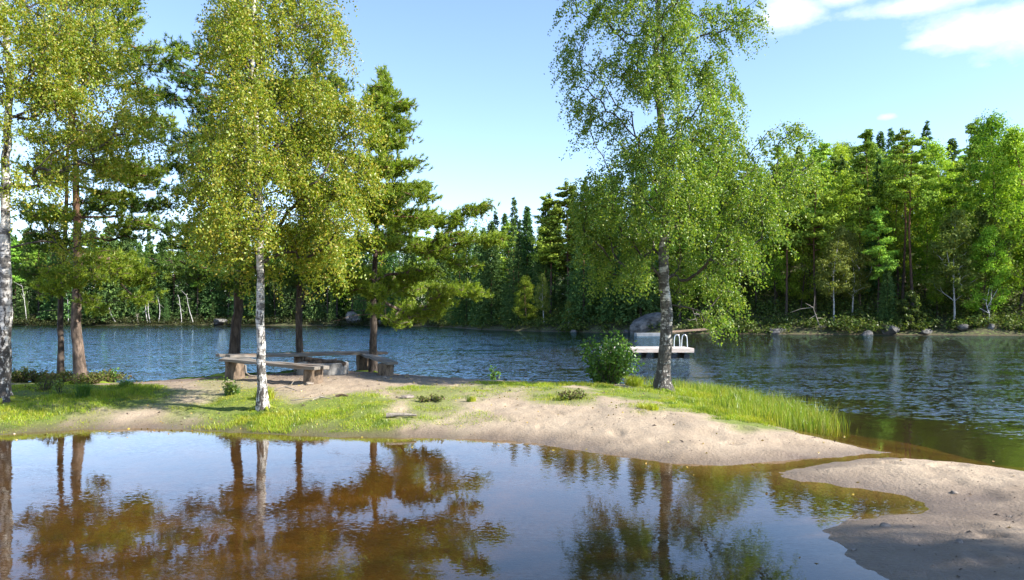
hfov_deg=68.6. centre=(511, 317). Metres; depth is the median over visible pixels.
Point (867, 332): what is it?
boulder
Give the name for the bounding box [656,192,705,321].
pine tree
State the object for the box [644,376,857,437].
reeds
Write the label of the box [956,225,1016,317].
broadleaf tree
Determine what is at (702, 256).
broadleaf tree
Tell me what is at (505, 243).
pine tree
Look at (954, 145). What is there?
spruce tree
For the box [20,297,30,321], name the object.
spruce tree
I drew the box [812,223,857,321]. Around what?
birch tree
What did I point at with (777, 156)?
pine tree
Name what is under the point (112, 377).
heather bush
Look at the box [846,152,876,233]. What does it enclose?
pine tree
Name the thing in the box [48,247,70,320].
spruce tree
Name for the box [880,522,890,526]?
stone
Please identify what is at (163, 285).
spruce tree
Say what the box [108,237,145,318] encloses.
spruce tree
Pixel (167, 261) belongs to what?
pine tree
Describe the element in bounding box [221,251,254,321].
spruce tree
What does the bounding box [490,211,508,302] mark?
spruce tree
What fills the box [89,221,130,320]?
spruce tree
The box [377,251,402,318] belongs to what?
spruce tree
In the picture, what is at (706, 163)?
pine tree
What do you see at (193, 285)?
pine tree
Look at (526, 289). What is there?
broadleaf tree
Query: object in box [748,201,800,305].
broadleaf tree
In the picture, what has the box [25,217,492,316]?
distant wood
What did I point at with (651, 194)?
broadleaf tree
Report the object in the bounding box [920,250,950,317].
broadleaf tree
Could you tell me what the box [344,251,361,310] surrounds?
pine tree
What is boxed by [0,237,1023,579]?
ground
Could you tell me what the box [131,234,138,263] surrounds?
spruce tree
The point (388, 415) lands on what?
fallen branch
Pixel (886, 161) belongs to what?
pine tree
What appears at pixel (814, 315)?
dead branch
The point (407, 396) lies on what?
stone
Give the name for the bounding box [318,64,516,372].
pine tree
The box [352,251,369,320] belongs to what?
spruce tree
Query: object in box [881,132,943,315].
pine tree
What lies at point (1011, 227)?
pine tree
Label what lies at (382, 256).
pine tree
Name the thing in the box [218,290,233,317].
spruce tree
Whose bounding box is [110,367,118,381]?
sapling
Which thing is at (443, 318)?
spruce tree
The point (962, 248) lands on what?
birch tree
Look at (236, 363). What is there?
log bench
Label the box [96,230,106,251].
pine tree
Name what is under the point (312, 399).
fallen branch
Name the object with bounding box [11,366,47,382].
heather bush
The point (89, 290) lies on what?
spruce tree
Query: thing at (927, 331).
boulder
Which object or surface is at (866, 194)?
broadleaf tree
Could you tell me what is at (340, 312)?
spruce tree
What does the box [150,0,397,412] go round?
birch tree
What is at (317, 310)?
spruce tree
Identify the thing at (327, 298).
pine tree
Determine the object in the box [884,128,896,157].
spruce tree
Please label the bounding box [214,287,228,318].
spruce tree
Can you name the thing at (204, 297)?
spruce tree
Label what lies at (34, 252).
pine tree
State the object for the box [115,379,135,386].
grass tuft
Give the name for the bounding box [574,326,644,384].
alder bush
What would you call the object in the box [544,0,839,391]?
birch tree
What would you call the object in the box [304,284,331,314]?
spruce tree
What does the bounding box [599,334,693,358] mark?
swim raft
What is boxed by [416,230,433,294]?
pine tree
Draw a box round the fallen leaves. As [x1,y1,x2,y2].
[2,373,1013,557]
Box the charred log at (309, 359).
[304,357,345,365]
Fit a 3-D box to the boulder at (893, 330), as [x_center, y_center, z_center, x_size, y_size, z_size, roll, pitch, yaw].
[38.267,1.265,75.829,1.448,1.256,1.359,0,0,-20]
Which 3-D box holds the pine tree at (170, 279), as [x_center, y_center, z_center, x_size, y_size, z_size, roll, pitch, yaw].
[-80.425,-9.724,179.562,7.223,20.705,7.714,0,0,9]
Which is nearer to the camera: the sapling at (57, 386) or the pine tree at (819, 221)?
the sapling at (57, 386)
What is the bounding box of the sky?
[0,0,1023,304]
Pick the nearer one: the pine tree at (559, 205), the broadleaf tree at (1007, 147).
the broadleaf tree at (1007, 147)
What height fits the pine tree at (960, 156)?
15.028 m
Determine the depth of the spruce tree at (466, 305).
125.77 m
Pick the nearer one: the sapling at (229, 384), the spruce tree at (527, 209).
the sapling at (229, 384)
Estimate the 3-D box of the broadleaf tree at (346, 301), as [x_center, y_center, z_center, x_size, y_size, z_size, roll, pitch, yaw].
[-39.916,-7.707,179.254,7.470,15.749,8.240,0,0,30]
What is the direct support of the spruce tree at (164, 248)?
on the ground at (540, 495)
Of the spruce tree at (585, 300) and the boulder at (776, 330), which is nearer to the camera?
the boulder at (776, 330)
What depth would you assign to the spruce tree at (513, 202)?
120.34 m
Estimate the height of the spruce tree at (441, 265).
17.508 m
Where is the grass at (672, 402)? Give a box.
[0,376,796,433]
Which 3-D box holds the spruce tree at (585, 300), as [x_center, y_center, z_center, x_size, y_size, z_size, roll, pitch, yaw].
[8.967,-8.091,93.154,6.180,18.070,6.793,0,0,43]
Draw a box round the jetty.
[634,328,714,335]
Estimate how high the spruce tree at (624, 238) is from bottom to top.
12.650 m
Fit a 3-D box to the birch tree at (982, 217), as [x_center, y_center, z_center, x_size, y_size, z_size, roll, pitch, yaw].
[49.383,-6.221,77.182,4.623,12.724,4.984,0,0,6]
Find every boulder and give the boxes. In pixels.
[213,319,227,324]
[345,311,361,323]
[630,312,660,336]
[769,327,785,333]
[861,330,872,337]
[880,325,899,334]
[920,329,932,333]
[957,324,967,330]
[988,323,994,329]
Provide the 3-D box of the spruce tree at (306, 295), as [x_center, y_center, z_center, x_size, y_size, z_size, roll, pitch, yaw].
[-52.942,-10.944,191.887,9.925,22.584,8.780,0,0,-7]
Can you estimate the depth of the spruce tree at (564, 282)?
103.90 m
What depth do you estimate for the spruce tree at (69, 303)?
174.45 m
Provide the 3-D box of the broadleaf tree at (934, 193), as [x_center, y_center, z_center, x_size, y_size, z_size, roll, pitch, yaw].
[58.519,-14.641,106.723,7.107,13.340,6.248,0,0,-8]
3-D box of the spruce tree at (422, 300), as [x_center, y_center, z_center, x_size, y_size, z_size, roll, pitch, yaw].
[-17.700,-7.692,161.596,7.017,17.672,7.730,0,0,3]
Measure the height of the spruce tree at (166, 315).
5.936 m
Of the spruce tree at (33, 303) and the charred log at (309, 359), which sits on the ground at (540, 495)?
the spruce tree at (33, 303)
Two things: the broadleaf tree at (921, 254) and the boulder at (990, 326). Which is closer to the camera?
the boulder at (990, 326)
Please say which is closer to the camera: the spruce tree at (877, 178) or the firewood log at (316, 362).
the firewood log at (316, 362)
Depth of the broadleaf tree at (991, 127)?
79.35 m
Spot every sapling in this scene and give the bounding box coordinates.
[47,376,66,393]
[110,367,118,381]
[222,377,236,394]
[487,365,500,379]
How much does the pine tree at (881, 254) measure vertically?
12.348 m
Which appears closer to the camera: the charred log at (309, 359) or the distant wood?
the charred log at (309, 359)
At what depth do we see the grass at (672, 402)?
12.55 m
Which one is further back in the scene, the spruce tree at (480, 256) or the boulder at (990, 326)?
the spruce tree at (480, 256)
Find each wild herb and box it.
[23,374,59,390]
[415,394,445,401]
[556,388,587,399]
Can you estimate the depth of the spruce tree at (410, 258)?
162.57 m
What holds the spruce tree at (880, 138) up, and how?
on the ground at (540, 495)
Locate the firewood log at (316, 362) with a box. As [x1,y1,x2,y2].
[308,359,336,363]
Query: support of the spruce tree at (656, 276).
on the ground at (540, 495)
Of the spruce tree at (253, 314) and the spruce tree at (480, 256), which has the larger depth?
the spruce tree at (253, 314)
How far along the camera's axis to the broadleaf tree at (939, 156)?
88.92 m
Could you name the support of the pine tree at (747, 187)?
on the ground at (540, 495)
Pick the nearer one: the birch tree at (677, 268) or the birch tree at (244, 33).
the birch tree at (244, 33)
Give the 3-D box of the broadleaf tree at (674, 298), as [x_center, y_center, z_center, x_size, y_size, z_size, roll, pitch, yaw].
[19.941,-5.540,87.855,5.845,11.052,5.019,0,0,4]
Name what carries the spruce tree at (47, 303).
on the ground at (540, 495)
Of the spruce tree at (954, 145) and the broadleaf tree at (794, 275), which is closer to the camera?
the broadleaf tree at (794, 275)
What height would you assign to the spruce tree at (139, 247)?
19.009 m
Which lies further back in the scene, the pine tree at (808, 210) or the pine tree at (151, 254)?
the pine tree at (151, 254)
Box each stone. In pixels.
[401,394,413,398]
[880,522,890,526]
[955,539,962,542]
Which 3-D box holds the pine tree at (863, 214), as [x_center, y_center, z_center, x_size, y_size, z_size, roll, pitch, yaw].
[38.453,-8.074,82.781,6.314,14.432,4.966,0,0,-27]
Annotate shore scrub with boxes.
[12,312,453,326]
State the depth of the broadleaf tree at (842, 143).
112.86 m
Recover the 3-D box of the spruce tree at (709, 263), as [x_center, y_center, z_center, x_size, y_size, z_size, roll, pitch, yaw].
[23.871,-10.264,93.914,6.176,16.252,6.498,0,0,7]
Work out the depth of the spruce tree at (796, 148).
130.66 m
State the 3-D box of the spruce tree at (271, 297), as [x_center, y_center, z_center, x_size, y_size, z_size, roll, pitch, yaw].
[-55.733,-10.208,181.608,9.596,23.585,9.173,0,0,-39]
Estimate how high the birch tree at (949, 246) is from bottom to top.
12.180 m
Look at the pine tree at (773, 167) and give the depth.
87.31 m
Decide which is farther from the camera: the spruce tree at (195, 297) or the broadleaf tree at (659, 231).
the spruce tree at (195, 297)
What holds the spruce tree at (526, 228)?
on the ground at (540, 495)
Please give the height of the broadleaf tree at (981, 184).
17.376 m
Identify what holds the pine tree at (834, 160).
on the ground at (540, 495)
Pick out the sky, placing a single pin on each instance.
(474, 70)
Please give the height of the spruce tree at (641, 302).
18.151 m
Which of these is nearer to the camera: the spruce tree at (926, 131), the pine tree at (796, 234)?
the pine tree at (796, 234)
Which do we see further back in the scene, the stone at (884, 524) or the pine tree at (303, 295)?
the pine tree at (303, 295)
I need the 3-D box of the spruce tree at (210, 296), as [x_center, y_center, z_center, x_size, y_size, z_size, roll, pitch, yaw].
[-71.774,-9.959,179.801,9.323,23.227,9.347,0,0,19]
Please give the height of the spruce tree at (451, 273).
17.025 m
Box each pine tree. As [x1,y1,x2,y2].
[10,0,180,382]
[11,0,197,383]
[11,240,27,316]
[13,232,51,319]
[13,248,37,288]
[82,230,89,252]
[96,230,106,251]
[126,0,296,379]
[141,241,160,288]
[159,234,183,315]
[182,238,213,317]
[217,235,229,316]
[254,37,368,372]
[264,250,282,318]
[291,262,304,319]
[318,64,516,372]
[319,264,329,319]
[323,235,348,318]
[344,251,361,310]
[366,252,390,303]
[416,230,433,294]
[419,237,436,320]
[496,220,524,283]
[524,192,572,317]
[545,178,578,296]
[546,215,565,290]
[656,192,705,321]
[681,150,720,211]
[684,158,726,309]
[715,189,763,319]
[736,164,762,280]
[740,173,768,307]
[749,161,805,300]
[758,180,815,317]
[766,144,788,172]
[766,164,790,303]
[785,165,844,314]
[790,163,840,305]
[800,139,843,280]
[824,153,851,224]
[835,179,887,308]
[844,129,890,274]
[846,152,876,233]
[858,204,899,316]
[863,144,887,240]
[864,145,912,284]
[880,127,935,299]
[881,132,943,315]
[935,162,978,301]
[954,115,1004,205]
[956,147,965,161]
[961,143,987,206]
[1002,179,1023,297]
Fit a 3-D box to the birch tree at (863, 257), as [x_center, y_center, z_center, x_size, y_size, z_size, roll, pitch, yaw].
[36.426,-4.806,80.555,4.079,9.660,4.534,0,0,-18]
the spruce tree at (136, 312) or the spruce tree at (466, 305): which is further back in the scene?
the spruce tree at (136, 312)
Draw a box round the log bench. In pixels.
[215,351,397,383]
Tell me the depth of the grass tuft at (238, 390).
13.58 m
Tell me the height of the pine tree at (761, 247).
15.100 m
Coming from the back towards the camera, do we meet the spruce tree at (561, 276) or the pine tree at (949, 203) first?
the spruce tree at (561, 276)
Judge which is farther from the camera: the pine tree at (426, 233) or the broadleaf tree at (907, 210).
the pine tree at (426, 233)
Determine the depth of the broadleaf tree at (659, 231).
97.30 m
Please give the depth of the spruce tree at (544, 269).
102.79 m
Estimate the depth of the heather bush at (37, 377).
16.66 m
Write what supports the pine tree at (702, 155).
on the ground at (540, 495)
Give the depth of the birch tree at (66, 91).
12.76 m
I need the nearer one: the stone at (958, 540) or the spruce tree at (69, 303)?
the stone at (958, 540)
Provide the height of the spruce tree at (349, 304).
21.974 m
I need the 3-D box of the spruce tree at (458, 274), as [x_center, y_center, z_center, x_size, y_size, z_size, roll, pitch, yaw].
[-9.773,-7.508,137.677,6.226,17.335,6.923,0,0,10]
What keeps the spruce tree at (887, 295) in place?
on the ground at (540, 495)
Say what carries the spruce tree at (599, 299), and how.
on the ground at (540, 495)
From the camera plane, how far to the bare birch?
74.94 m
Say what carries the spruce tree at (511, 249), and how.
on the ground at (540, 495)
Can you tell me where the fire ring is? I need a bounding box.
[297,361,347,374]
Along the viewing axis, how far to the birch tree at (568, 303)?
92.73 m
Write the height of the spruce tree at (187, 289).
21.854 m
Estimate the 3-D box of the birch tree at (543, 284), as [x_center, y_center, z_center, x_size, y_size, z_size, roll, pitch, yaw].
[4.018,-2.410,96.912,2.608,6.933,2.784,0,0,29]
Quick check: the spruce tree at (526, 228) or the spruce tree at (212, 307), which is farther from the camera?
the spruce tree at (212, 307)
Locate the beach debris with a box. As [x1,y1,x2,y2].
[4,373,1020,576]
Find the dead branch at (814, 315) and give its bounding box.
[793,298,827,327]
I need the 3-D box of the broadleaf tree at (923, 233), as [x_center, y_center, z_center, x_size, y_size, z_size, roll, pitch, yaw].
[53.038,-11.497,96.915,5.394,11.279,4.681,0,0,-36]
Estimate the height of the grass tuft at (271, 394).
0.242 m
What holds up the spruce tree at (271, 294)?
on the ground at (540, 495)
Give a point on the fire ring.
(337, 369)
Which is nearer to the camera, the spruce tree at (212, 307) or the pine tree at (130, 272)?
the pine tree at (130, 272)
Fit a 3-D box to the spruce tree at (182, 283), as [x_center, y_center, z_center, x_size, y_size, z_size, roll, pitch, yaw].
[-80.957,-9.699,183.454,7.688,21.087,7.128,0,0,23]
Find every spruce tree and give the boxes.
[10,234,28,316]
[12,228,44,322]
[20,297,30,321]
[30,250,48,315]
[36,250,56,320]
[41,256,59,318]
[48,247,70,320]
[55,231,87,320]
[70,229,107,322]
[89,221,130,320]
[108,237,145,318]
[124,244,156,321]
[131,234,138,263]
[134,305,139,320]
[136,230,160,320]
[143,240,174,320]
[157,238,178,314]
[162,297,168,320]
[169,242,205,319]
[170,243,189,317]
[184,283,203,317]
[191,251,227,320]
[193,252,217,318]
[210,302,214,320]
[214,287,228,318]
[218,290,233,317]
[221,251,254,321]
[242,259,272,324]
[255,246,273,317]
[265,229,295,317]
[265,259,279,314]
[271,259,307,321]
[302,259,329,320]
[302,284,311,311]
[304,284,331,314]
[324,282,345,315]
[326,291,336,321]
[341,232,368,316]
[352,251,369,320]
[364,253,378,317]
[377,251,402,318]
[377,253,394,318]
[389,252,402,315]
[395,235,424,319]
[417,258,438,315]
[429,258,454,322]
[440,306,449,322]
[443,230,467,323]
[443,244,460,316]
[449,233,475,325]
[457,242,479,319]
[467,228,495,320]
[468,221,508,325]
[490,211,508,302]
[496,217,524,320]
[499,197,520,305]
[500,213,510,284]
[502,234,533,324]
[507,206,537,304]
[510,213,538,310]
[522,200,565,317]
[553,209,569,294]
[558,183,603,324]
[558,213,584,306]
[561,186,598,311]
[589,198,626,313]
[595,229,633,321]
[616,176,660,322]
[617,207,630,288]
[625,158,645,227]
[639,164,671,284]
[687,220,721,295]
[793,145,804,172]
[826,154,869,281]
[852,152,909,297]
[855,135,880,246]
[864,131,898,245]
[875,259,898,324]
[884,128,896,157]
[911,120,939,242]
[935,138,971,259]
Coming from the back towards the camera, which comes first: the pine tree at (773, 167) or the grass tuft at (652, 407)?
the pine tree at (773, 167)
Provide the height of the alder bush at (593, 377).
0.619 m
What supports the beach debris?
on the ground at (540, 495)
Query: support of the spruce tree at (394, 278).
on the ground at (540, 495)
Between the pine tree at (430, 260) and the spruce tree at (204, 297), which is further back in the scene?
the spruce tree at (204, 297)
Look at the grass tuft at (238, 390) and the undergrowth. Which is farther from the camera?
the undergrowth
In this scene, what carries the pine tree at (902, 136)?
on the ground at (540, 495)
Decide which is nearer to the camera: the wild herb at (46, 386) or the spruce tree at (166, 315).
the wild herb at (46, 386)
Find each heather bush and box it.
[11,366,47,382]
[22,370,58,382]
[48,369,72,382]
[66,372,108,383]
[87,368,134,381]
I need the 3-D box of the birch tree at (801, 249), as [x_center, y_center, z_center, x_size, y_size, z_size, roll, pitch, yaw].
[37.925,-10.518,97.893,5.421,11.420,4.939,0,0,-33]
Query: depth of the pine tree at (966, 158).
103.65 m
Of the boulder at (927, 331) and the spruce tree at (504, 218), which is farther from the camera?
the spruce tree at (504, 218)
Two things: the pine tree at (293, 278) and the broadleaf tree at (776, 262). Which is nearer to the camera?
the pine tree at (293, 278)
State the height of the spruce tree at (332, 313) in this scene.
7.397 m
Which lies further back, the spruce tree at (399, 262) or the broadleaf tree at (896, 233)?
the spruce tree at (399, 262)
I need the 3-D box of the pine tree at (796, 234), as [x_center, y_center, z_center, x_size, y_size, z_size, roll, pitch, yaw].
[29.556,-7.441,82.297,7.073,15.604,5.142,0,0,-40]
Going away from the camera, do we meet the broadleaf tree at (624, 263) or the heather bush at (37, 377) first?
the heather bush at (37, 377)
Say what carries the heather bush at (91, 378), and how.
on the ground at (540, 495)
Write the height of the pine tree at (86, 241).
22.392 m
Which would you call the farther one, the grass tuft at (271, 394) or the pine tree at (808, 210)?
the pine tree at (808, 210)
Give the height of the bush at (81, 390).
0.325 m
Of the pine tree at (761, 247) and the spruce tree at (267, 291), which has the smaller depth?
the pine tree at (761, 247)
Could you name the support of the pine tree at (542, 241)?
on the ground at (540, 495)
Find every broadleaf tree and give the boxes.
[330,264,350,313]
[512,275,537,320]
[621,226,653,305]
[646,185,668,289]
[649,186,685,271]
[668,236,704,313]
[678,172,756,315]
[717,177,753,287]
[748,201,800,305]
[761,155,819,280]
[780,217,825,308]
[804,168,864,308]
[816,140,858,232]
[831,140,863,232]
[852,155,894,245]
[866,158,931,300]
[880,158,941,288]
[891,290,926,327]
[899,184,956,298]
[908,204,939,271]
[913,172,942,250]
[916,138,972,282]
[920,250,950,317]
[928,161,981,256]
[941,108,1023,298]
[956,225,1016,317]
[967,138,1023,261]
[973,124,1023,314]
[1011,235,1023,295]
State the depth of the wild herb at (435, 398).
12.69 m
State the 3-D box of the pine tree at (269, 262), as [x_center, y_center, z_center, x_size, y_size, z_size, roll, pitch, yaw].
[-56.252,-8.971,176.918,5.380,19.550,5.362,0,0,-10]
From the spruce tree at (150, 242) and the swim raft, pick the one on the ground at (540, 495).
the spruce tree at (150, 242)
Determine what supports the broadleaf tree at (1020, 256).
on the ground at (540, 495)
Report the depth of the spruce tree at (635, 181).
110.25 m
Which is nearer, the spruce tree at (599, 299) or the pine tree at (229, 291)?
the spruce tree at (599, 299)
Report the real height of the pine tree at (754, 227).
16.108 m
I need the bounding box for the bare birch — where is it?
[980,291,995,316]
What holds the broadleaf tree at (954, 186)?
on the ground at (540, 495)
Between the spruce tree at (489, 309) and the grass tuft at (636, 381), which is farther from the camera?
the spruce tree at (489, 309)
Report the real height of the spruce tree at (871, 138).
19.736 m
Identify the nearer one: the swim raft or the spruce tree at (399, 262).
the swim raft
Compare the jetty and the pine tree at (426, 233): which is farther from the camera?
the pine tree at (426, 233)
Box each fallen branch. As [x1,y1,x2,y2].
[291,396,329,400]
[386,413,416,417]
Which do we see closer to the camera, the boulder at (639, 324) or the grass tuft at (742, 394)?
the grass tuft at (742, 394)
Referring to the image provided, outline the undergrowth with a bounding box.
[435,263,1023,333]
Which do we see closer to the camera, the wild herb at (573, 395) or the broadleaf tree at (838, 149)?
the wild herb at (573, 395)
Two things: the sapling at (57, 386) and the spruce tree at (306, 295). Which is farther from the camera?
the spruce tree at (306, 295)
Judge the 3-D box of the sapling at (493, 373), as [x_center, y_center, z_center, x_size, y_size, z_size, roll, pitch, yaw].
[-0.407,1.341,17.978,0.292,0.457,0.557,0,0,-19]
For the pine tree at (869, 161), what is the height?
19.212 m
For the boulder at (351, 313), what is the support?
on the ground at (540, 495)
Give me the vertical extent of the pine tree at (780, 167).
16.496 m
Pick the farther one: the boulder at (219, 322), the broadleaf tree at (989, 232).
the boulder at (219, 322)
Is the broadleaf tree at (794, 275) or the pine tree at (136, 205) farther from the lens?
the broadleaf tree at (794, 275)
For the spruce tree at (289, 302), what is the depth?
174.32 m
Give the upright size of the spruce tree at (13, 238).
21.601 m
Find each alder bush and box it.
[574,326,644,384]
[579,363,602,382]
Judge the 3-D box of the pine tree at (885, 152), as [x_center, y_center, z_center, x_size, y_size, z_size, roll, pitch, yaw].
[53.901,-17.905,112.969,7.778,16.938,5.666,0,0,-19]
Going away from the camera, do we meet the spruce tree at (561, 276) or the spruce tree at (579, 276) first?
the spruce tree at (579, 276)
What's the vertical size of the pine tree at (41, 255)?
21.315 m
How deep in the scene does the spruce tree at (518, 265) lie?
102.99 m
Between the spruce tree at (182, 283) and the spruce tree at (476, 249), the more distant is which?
the spruce tree at (182, 283)
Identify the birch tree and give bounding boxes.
[0,0,176,403]
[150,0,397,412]
[533,273,552,321]
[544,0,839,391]
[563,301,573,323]
[668,240,688,311]
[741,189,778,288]
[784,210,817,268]
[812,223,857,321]
[833,229,876,317]
[922,207,988,318]
[951,214,980,298]
[966,196,1020,315]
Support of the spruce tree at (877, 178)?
on the ground at (540, 495)
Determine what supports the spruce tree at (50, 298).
on the ground at (540, 495)
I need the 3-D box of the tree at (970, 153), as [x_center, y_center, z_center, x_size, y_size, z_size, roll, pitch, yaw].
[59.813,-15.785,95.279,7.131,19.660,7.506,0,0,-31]
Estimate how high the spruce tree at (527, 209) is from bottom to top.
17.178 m
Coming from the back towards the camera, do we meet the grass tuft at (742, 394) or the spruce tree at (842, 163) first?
the spruce tree at (842, 163)
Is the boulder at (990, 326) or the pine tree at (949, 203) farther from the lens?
the pine tree at (949, 203)
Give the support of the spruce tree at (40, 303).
on the ground at (540, 495)
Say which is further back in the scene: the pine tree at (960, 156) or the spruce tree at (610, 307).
the pine tree at (960, 156)
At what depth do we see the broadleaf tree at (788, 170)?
92.58 m
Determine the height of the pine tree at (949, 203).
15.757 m
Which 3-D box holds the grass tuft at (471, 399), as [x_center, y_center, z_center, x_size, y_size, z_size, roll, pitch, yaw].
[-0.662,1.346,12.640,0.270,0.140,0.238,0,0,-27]
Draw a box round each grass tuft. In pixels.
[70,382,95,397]
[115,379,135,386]
[222,382,240,394]
[251,387,277,399]
[465,394,476,401]
[622,374,645,386]
[637,401,658,410]
[724,388,749,399]
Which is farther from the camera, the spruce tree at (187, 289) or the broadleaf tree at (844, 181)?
the spruce tree at (187, 289)
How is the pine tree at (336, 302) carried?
on the ground at (540, 495)
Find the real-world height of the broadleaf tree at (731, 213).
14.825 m
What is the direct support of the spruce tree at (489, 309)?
on the ground at (540, 495)
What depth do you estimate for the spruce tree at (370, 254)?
180.06 m
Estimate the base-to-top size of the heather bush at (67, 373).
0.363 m
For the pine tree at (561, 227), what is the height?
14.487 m
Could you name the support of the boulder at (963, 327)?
on the ground at (540, 495)
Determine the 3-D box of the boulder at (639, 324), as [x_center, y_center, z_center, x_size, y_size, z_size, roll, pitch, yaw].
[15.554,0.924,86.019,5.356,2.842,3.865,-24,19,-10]
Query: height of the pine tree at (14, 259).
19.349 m
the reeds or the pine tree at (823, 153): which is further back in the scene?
the pine tree at (823, 153)
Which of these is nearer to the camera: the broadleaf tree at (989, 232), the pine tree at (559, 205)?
the broadleaf tree at (989, 232)
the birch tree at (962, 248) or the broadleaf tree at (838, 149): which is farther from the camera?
the broadleaf tree at (838, 149)
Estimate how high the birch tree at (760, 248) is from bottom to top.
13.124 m
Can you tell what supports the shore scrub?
on the ground at (540, 495)

